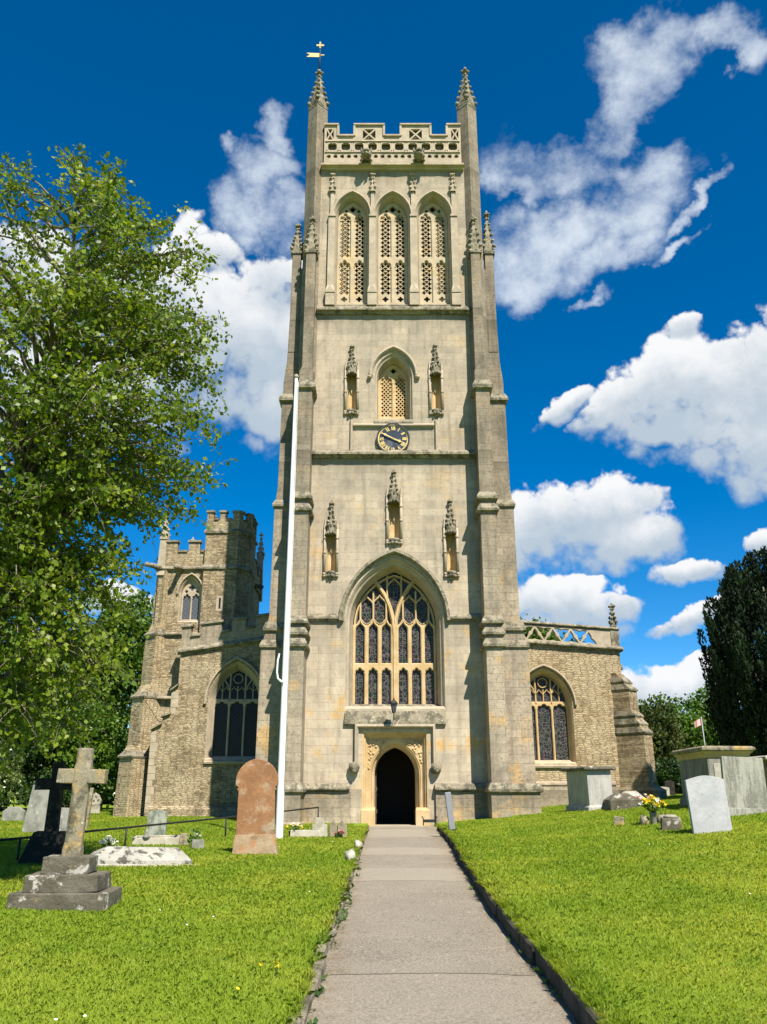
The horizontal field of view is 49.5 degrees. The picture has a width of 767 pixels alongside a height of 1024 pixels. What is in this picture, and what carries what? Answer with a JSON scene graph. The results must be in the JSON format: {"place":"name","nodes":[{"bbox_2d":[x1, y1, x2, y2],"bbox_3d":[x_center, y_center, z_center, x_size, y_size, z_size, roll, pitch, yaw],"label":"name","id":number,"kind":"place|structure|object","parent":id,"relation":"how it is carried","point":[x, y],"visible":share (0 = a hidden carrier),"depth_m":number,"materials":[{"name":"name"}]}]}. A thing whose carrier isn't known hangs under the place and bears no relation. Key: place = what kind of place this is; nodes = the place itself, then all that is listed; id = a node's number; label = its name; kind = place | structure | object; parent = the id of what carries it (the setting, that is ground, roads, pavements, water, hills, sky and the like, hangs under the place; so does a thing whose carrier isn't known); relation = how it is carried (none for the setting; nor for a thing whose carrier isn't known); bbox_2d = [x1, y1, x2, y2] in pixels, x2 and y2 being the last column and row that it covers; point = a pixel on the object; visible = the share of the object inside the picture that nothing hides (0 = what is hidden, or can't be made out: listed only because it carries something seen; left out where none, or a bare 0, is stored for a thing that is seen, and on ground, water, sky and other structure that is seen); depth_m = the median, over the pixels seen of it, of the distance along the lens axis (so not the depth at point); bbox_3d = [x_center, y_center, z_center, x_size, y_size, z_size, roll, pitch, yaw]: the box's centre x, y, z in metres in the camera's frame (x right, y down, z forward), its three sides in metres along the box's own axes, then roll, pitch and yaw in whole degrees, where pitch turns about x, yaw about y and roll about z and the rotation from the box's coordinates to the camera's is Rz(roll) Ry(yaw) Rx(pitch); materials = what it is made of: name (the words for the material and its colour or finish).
{"place":"outdoors","nodes":[
{"label":"outdoors","id":0,"kind":"place"},
{"bbox_2d":[0,794,766,1023],"bbox_3d":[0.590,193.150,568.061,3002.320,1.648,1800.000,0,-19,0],"label":"ground","id":1,"kind":"structure","parent":0,"point":[204,999],"depth_m":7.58,"materials":[{"name":"green plant"}]},
{"bbox_2d":[0,742,26,806],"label":"holly bush","id":2,"kind":"object","parent":1,"relation":"on","point":[6,780],"visible":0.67,"depth_m":36.39,"materials":[{"name":"green plant"}]},
{"bbox_2d":[1,807,25,820],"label":"headstone","id":3,"kind":"object","parent":1,"relation":"on","point":[13,813],"visible":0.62,"depth_m":31.90,"materials":[{"name":"grey stone"}]},
{"bbox_2d":[0,705,59,809],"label":"broadleaf tree","id":4,"kind":"object","parent":1,"relation":"on","point":[30,754],"visible":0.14,"depth_m":43.84,"materials":[{"name":"green plant"}]},
{"bbox_2d":[22,785,48,832],"bbox_3d":[-10.280,8.958,24.840,0.724,1.473,0.121,7,-19,2],"label":"headstone","id":5,"kind":"object","parent":1,"relation":"on","point":[35,817],"visible":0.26,"depth_m":24.79,"materials":[{"name":"grey stone"}]},
{"bbox_2d":[10,764,67,809],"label":"shrub","id":6,"kind":"object","parent":1,"relation":"on","point":[25,791],"visible":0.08,"depth_m":43.49,"materials":[{"name":"green plant"}]},
{"bbox_2d":[18,762,71,864],"bbox_3d":[-6.446,5.908,16.262,0.954,1.971,0.914,1,-19,-4],"label":"stone cross","id":7,"kind":"object","parent":1,"relation":"on","point":[49,840],"visible":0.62,"depth_m":16.09,"materials":[{"name":"black stone"}]},
{"bbox_2d":[0,616,92,809],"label":"broadleaf tree","id":8,"kind":"object","parent":1,"relation":"on","point":[59,697],"visible":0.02,"depth_m":48.95,"materials":[{"name":"green plant"}]},
{"bbox_2d":[22,746,97,803],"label":"laurel bush","id":9,"kind":"object","parent":1,"relation":"on","point":[42,767],"depth_m":46.77,"materials":[{"name":"green plant"}]},
{"bbox_2d":[24,766,99,807],"bbox_3d":[-14.780,12.992,38.355,3.270,2.520,3.254,0,-19,0],"label":"shrub","id":10,"kind":"object","parent":1,"relation":"on","point":[66,799],"visible":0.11,"depth_m":38.09,"materials":[{"name":"green plant"}]},
{"bbox_2d":[6,748,121,910],"bbox_3d":[-4.168,4.301,11.210,1.263,2.160,0.869,1,-19,-2],"label":"stone cross","id":11,"kind":"object","parent":1,"relation":"on","point":[71,877],"visible":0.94,"depth_m":10.86,"materials":[{"name":"grey stone"}]},
{"bbox_2d":[59,808,69,829],"bbox_3d":[-8.539,8.347,22.088,0.624,0.936,0.103,2,-19,1],"label":"headstone","id":12,"kind":"object","parent":1,"relation":"on","point":[64,818],"visible":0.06,"depth_m":22.11,"materials":[{"name":"grey stone"}]},
{"bbox_2d":[12,705,129,804],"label":"woodland","id":13,"kind":"object","parent":1,"relation":"on","point":[110,800],"depth_m":75.87,"materials":[{"name":"green plant"}]},
{"bbox_2d":[22,683,127,809],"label":"laurel bush","id":14,"kind":"object","parent":1,"relation":"on","point":[110,763],"visible":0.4,"depth_m":45.27,"materials":[{"name":"green plant"}]},
{"bbox_2d":[85,788,93,829],"bbox_3d":[-9.522,9.401,26.166,0.604,1.408,0.122,3,-19,1],"label":"headstone","id":15,"kind":"object","parent":1,"relation":"on","point":[91,793],"visible":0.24,"depth_m":26.17,"materials":[{"name":"stone"}]},
{"bbox_2d":[38,588,154,809],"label":"broadleaf tree","id":16,"kind":"object","parent":1,"relation":"on","point":[128,628],"visible":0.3,"depth_m":50.07,"materials":[{"name":"green plant"}]},
{"bbox_2d":[91,793,101,813],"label":"headstone","id":17,"kind":"object","parent":1,"relation":"on","point":[95,807],"visible":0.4,"depth_m":40.50,"materials":[{"name":"stone"}]},
{"bbox_2d":[98,835,118,846],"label":"flowers","id":18,"kind":"object","parent":1,"relation":"on","point":[112,841],"visible":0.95,"depth_m":18.56,"materials":[{"name":"white plant"}]},
{"bbox_2d":[0,143,237,787],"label":"birch tree","id":19,"kind":"object","parent":1,"relation":"on","point":[54,493],"visible":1,"depth_m":14.01,"materials":[{"name":"green plant"}]},
{"bbox_2d":[89,846,194,866],"bbox_3d":[-4.714,6.706,16.102,2.194,0.435,1.215,9,-20,-18],"label":"ledger stone","id":20,"kind":"object","parent":1,"relation":"on","point":[130,855],"visible":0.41,"depth_m":15.80,"materials":[{"name":"stone"}]},
{"bbox_2d":[146,810,167,834],"bbox_3d":[-6.208,8.609,22.770,0.544,0.852,0.096,-4,-25,5],"label":"headstone","id":21,"kind":"object","parent":1,"relation":"on","point":[156,816],"visible":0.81,"depth_m":22.78,"materials":[{"name":"stone"}]},
{"bbox_2d":[0,807,318,859],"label":"handrail","id":22,"kind":"object","parent":1,"relation":"on","point":[29,837],"visible":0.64,"depth_m":19.93,"materials":[{"name":"black metal"}]},
{"bbox_2d":[132,829,187,844],"bbox_3d":[-5.510,8.099,20.655,1.322,0.463,1.440,4,-19,-11],"label":"kerbed grave","id":23,"kind":"object","parent":1,"relation":"on","point":[148,839],"visible":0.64,"depth_m":20.08,"materials":[{"name":"stone"}]},
{"bbox_2d":[180,828,201,843],"bbox_3d":[-4.504,7.745,19.769,0.470,0.454,0.489,-11,-22,30],"label":"leafy plant","id":24,"kind":"object","parent":1,"relation":"on","point":[189,839],"visible":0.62,"depth_m":19.75,"materials":[{"name":"green plant"}]},
{"bbox_2d":[191,833,203,848],"bbox_3d":[-4.325,7.682,19.370,0.301,0.400,0.249,5,-19,-14],"label":"plant pot","id":25,"kind":"object","parent":1,"relation":"on","point":[197,842],"visible":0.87,"depth_m":19.27,"materials":[{"name":"grey stone"}]},
{"bbox_2d":[231,759,277,854],"bbox_3d":[-2.785,6.550,18.228,1.044,2.186,0.272,0,-20,-2],"label":"headstone","id":26,"kind":"object","parent":1,"relation":"on","point":[256,782],"visible":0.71,"depth_m":18.17,"materials":[{"name":"red stone"}]},
{"bbox_2d":[275,374,298,837],"bbox_3d":[-2.869,2.188,24.443,0.386,14.000,0.220,12,-22,-32],"label":"flagpole","id":27,"kind":"object","parent":1,"relation":"on","point":[282,750],"visible":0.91,"depth_m":23.81,"materials":[{"name":"white paint"}]},
{"bbox_2d":[284,822,302,835],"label":"flowers","id":28,"kind":"object","parent":1,"relation":"on","point":[294,825],"visible":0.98,"depth_m":22.89,"materials":[{"name":"yellow plant"}]},
{"bbox_2d":[290,817,327,836],"bbox_3d":[-2.048,8.731,22.901,1.042,0.606,0.238,1,-19,-4],"label":"kerbed grave","id":29,"kind":"object","parent":1,"relation":"on","point":[319,827],"visible":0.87,"depth_m":22.80,"materials":[{"name":"stone"}]},
{"bbox_2d":[288,828,368,1023],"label":"kerb","id":30,"kind":"structure","parent":1,"relation":"on","point":[321,964],"depth_m":7.33,"materials":[{"name":"stone"}]},
{"bbox_2d":[329,821,336,836],"bbox_3d":[-1.375,8.743,22.801,0.241,0.517,0.124,4,-19,-7],"label":"grave marker","id":31,"kind":"object","parent":1,"relation":"on","point":[332,827],"visible":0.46,"depth_m":22.76,"materials":[{"name":"stone"}]},
{"bbox_2d":[334,830,343,837],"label":"flowers","id":32,"kind":"object","parent":1,"relation":"on","point":[339,833],"visible":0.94,"depth_m":22.29,"materials":[{"name":"red plant"}]},
{"bbox_2d":[337,821,346,837],"bbox_3d":[-1.125,8.643,22.518,0.261,0.537,0.124,4,-19,-7],"label":"grave marker","id":33,"kind":"object","parent":1,"relation":"on","point":[341,825],"visible":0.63,"depth_m":22.49,"materials":[{"name":"stone"}]},
{"bbox_2d":[345,849,355,860],"bbox_3d":[-0.672,7.002,16.769,0.234,0.389,0.741,0,-19,0],"label":"edge stone","id":34,"kind":"object","parent":1,"relation":"on","point":[350,854],"visible":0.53,"depth_m":16.66,"materials":[{"name":"stone"}]},
{"bbox_2d":[355,840,362,847],"bbox_3d":[-0.587,7.819,19.407,0.196,0.344,0.635,0,-19,0],"label":"edge stone","id":35,"kind":"object","parent":1,"relation":"on","point":[358,843],"visible":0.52,"depth_m":19.27,"materials":[{"name":"stone"}]},
{"bbox_2d":[113,67,666,826],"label":"church","id":36,"kind":"structure","parent":1,"relation":"on","point":[405,585],"depth_m":35.55,"materials":[{"name":"stone"}]},
{"bbox_2d":[177,573,202,621],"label":"belfry window","id":37,"kind":"structure","parent":36,"relation":"in","point":[190,596],"depth_m":41.29,"materials":[{"name":"beige glass"}]},
{"bbox_2d":[216,596,223,610],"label":"slit window","id":38,"kind":"structure","parent":36,"relation":"in","point":[219,600],"depth_m":40.72,"materials":[{"name":"beige glass"}]},
{"bbox_2d":[203,657,259,763],"bbox_3d":[-6.792,9.100,38.307,2.965,4.785,0.675,0,-19,0],"label":"aisle window","id":39,"kind":"structure","parent":36,"relation":"in","point":[232,712],"depth_m":38.45,"materials":[{"name":"black glass"}]},
{"bbox_2d":[307,42,323,68],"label":"weathervane","id":40,"kind":"object","parent":36,"relation":"on","point":[319,55],"visible":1,"depth_m":41.78,"materials":[{"name":"gold metal"}]},
{"bbox_2d":[333,190,371,305],"bbox_3d":[-1.440,-11.910,38.152,1.820,6.227,0.960,0,-19,0],"label":"belfry window","id":41,"kind":"structure","parent":36,"relation":"in","point":[352,228],"depth_m":38.33,"materials":[{"name":"stone"}]},
{"bbox_2d":[375,765,377,823],"bbox_3d":[-0.270,10.507,31.618,0.110,2.530,0.695,0,-19,0],"label":"door","id":42,"kind":"structure","parent":36,"relation":"in","point":[376,765],"depth_m":31.27,"materials":[{"name":"brown wood"}]},
{"bbox_2d":[376,423,409,449],"bbox_3d":[0.400,-3.048,34.724,1.400,1.400,0.152,0,-19,0],"label":"tower clock","id":43,"kind":"object","parent":36,"relation":"attached to","point":[392,437],"visible":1,"depth_m":34.71,"materials":[{"name":"black metal"}]},
{"bbox_2d":[374,190,411,305],"bbox_3d":[0.430,-11.910,38.152,1.820,6.227,0.960,0,-19,0],"label":"belfry window","id":44,"kind":"structure","parent":36,"relation":"in","point":[392,233],"depth_m":38.33,"materials":[{"name":"stone"}]},
{"bbox_2d":[367,345,419,422],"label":"bell window","id":45,"kind":"structure","parent":36,"relation":"in","point":[393,392],"depth_m":36.09,"materials":[{"name":"stone"}]},
{"bbox_2d":[339,548,449,725],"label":"great window","id":46,"kind":"structure","parent":36,"relation":"in","point":[394,636],"depth_m":32.74,"materials":[{"name":"stone"}]},
{"bbox_2d":[390,698,399,719],"bbox_3d":[0.441,7.302,30.836,0.294,0.779,0.683,-6,-20,18],"label":"wall lantern","id":47,"kind":"object","parent":36,"relation":"attached to","point":[393,703],"depth_m":30.62,"materials":[{"name":"black metal"}]},
{"bbox_2d":[349,724,441,825],"bbox_3d":[0.427,9.823,30.783,3.409,3.830,1.286,0,-19,0],"label":"doorway","id":48,"kind":"structure","parent":36,"relation":"in","point":[414,744],"depth_m":30.90,"materials":[{"name":"stone"}]},
{"bbox_2d":[414,190,452,305],"bbox_3d":[2.300,-11.910,38.152,1.820,6.227,0.960,0,-19,0],"label":"belfry window","id":49,"kind":"structure","parent":36,"relation":"in","point":[433,228],"depth_m":38.32,"materials":[{"name":"stone"}]},
{"bbox_2d":[530,664,576,767],"bbox_3d":[7.428,9.338,38.227,2.905,4.622,0.675,0,-19,0],"label":"aisle window","id":50,"kind":"structure","parent":36,"relation":"in","point":[551,701],"depth_m":38.38,"materials":[{"name":"stone"}]},
{"bbox_2d":[421,816,437,824],"bbox_3d":[1.620,10.845,29.215,0.597,0.305,0.039,0,-19,0],"label":"boot scraper","id":51,"kind":"object","parent":1,"relation":"on","point":[429,820],"visible":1,"depth_m":29.21,"materials":[{"name":"black metal"}]},
{"bbox_2d":[445,792,456,829],"bbox_3d":[1.934,8.711,24.061,0.249,1.160,0.174,-4,-16,-8],"label":"marker post","id":52,"kind":"object","parent":1,"relation":"on","point":[449,808],"visible":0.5,"depth_m":24.03,"materials":[{"name":"stone"}]},
{"bbox_2d":[437,827,605,1023],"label":"kerb","id":53,"kind":"structure","parent":1,"relation":"on","point":[572,1001],"depth_m":7.88,"materials":[{"name":"stone"}]},
{"bbox_2d":[520,613,584,642],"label":"broadleaf tree","id":54,"kind":"object","parent":1,"relation":"on","point":[543,633],"visible":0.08,"depth_m":69.54,"materials":[{"name":"green plant"}]},
{"bbox_2d":[560,766,615,810],"bbox_3d":[7.043,9.591,28.423,1.156,1.698,2.107,2,-19,-10],"label":"chest tomb","id":55,"kind":"object","parent":1,"relation":"on","point":[589,788],"visible":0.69,"depth_m":27.76,"materials":[{"name":"stone"}]},
{"bbox_2d":[614,817,624,825],"bbox_3d":[5.552,7.307,19.587,0.248,0.255,0.220,-8,-20,24],"label":"grave marker","id":56,"kind":"object","parent":1,"relation":"on","point":[618,820],"visible":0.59,"depth_m":19.52,"materials":[{"name":"stone"}]},
{"bbox_2d":[604,794,639,809],"bbox_3d":[7.603,9.323,26.613,0.897,0.604,1.816,-3,-19,8],"label":"ledger stone","id":57,"kind":"object","parent":1,"relation":"on","point":[618,801],"visible":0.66,"depth_m":25.81,"materials":[{"name":"grey stone"}]},
{"bbox_2d":[621,791,643,801],"bbox_3d":[8.177,9.535,27.314,0.824,0.727,0.766,6,-20,-17],"label":"rubble stone","id":58,"kind":"object","parent":1,"relation":"on","point":[633,793],"visible":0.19,"depth_m":27.16,"materials":[{"name":"stone"}]},
{"bbox_2d":[633,793,649,801],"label":"flowers","id":59,"kind":"object","parent":1,"relation":"on","point":[641,799],"visible":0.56,"depth_m":26.11,"materials":[{"name":"pink plant"}]},
{"bbox_2d":[640,815,648,825],"bbox_3d":[5.962,7.058,18.979,0.232,0.296,0.199,0,-19,0],"label":"rubble stone","id":60,"kind":"object","parent":1,"relation":"on","point":[644,819],"visible":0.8,"depth_m":18.92,"materials":[{"name":"beige stone"}]},
{"bbox_2d":[638,794,666,823],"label":"flowers","id":61,"kind":"object","parent":1,"relation":"on","point":[658,804],"visible":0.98,"depth_m":18.97,"materials":[{"name":"yellow plant"}]},
{"bbox_2d":[657,814,663,823],"bbox_3d":[6.341,7.027,18.994,0.254,0.270,0.181,0,-19,0],"label":"rubble stone","id":62,"kind":"object","parent":1,"relation":"on","point":[659,816],"visible":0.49,"depth_m":18.96,"materials":[{"name":"beige stone"}]},
{"bbox_2d":[662,787,669,795],"bbox_3d":[13.001,13.127,38.841,0.701,0.577,0.128,0,-19,0],"label":"headstone","id":63,"kind":"object","parent":1,"relation":"on","point":[668,791],"visible":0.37,"depth_m":38.82,"materials":[{"name":"stone"}]},
{"bbox_2d":[655,754,681,793],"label":"shrub","id":64,"kind":"object","parent":1,"relation":"on","point":[664,772],"visible":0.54,"depth_m":58.73,"materials":[{"name":"green plant"}]},
{"bbox_2d":[664,780,675,794],"bbox_3d":[13.550,13.141,39.366,0.450,0.855,0.124,0,-19,0],"label":"headstone","id":65,"kind":"object","parent":1,"relation":"on","point":[669,784],"visible":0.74,"depth_m":39.37,"materials":[{"name":"stone"}]},
{"bbox_2d":[638,697,703,768],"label":"broadleaf tree","id":66,"kind":"object","parent":1,"relation":"on","point":[666,737],"visible":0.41,"depth_m":62.93,"materials":[{"name":"green plant"}]},
{"bbox_2d":[661,814,681,830],"bbox_3d":[6.123,6.654,17.701,0.436,0.411,0.351,-5,-19,13],"label":"grave marker","id":67,"kind":"object","parent":1,"relation":"on","point":[670,821],"visible":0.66,"depth_m":17.57,"materials":[{"name":"stone"}]},
{"bbox_2d":[638,691,708,786],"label":"broadleaf tree","id":68,"kind":"object","parent":1,"relation":"on","point":[675,706],"visible":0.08,"depth_m":89.41,"materials":[{"name":"green plant"}]},
{"bbox_2d":[694,717,705,745],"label":"flagpole","id":69,"kind":"object","parent":1,"relation":"on","point":[698,722],"visible":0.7,"depth_m":72.88,"materials":[{"name":"white metal"}]},
{"bbox_2d":[684,776,731,833],"bbox_3d":[6.506,5.926,16.660,0.805,1.234,0.093,0,-23,-4],"label":"headstone","id":70,"kind":"object","parent":1,"relation":"on","point":[707,802],"visible":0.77,"depth_m":16.65,"materials":[{"name":"stone"}]},
{"bbox_2d":[671,746,754,805],"bbox_3d":[8.929,7.278,22.448,1.373,1.737,2.722,-1,-19,2],"label":"chest tomb","id":71,"kind":"object","parent":1,"relation":"on","point":[699,761],"visible":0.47,"depth_m":21.69,"materials":[{"name":"stone"}]},
{"bbox_2d":[670,710,757,751],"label":"broadleaf tree","id":72,"kind":"object","parent":1,"relation":"on","point":[690,720],"visible":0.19,"depth_m":85.33,"materials":[{"name":"green plant"}]},
{"bbox_2d":[678,683,755,745],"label":"broadleaf tree","id":73,"kind":"object","parent":1,"relation":"on","point":[697,703],"visible":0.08,"depth_m":95.31,"materials":[{"name":"green plant"}]},
{"bbox_2d":[696,545,766,756],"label":"yew tree","id":74,"kind":"object","parent":1,"relation":"on","point":[736,661],"visible":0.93,"depth_m":30.79,"materials":[{"name":"green plant"}]},
{"bbox_2d":[720,756,766,816],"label":"headstone","id":75,"kind":"object","parent":1,"relation":"on","point":[745,784],"visible":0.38,"depth_m":19.21,"materials":[{"name":"stone"}]},
{"bbox_2d":[751,755,766,789],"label":"chest tomb","id":76,"kind":"object","parent":1,"relation":"on","point":[764,758],"visible":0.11,"depth_m":23.18,"materials":[{"name":"stone"}]},
{"bbox_2d":[0,0,766,793],"label":"sky","id":77,"kind":"structure","parent":0,"point":[622,144],"materials":[{"name":"blue"}]},
{"bbox_2d":[306,826,576,1023],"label":"path","id":78,"kind":"structure","parent":0,"point":[422,934],"depth_m":8.35,"materials":[{"name":"grey concrete"}]},
{"bbox_2d":[307,858,560,1023],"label":"weeds","id":79,"kind":"object","parent":78,"relation":"on","point":[321,989],"visible":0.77,"depth_m":8.80,"materials":[{"name":"green plant"}]}
]}

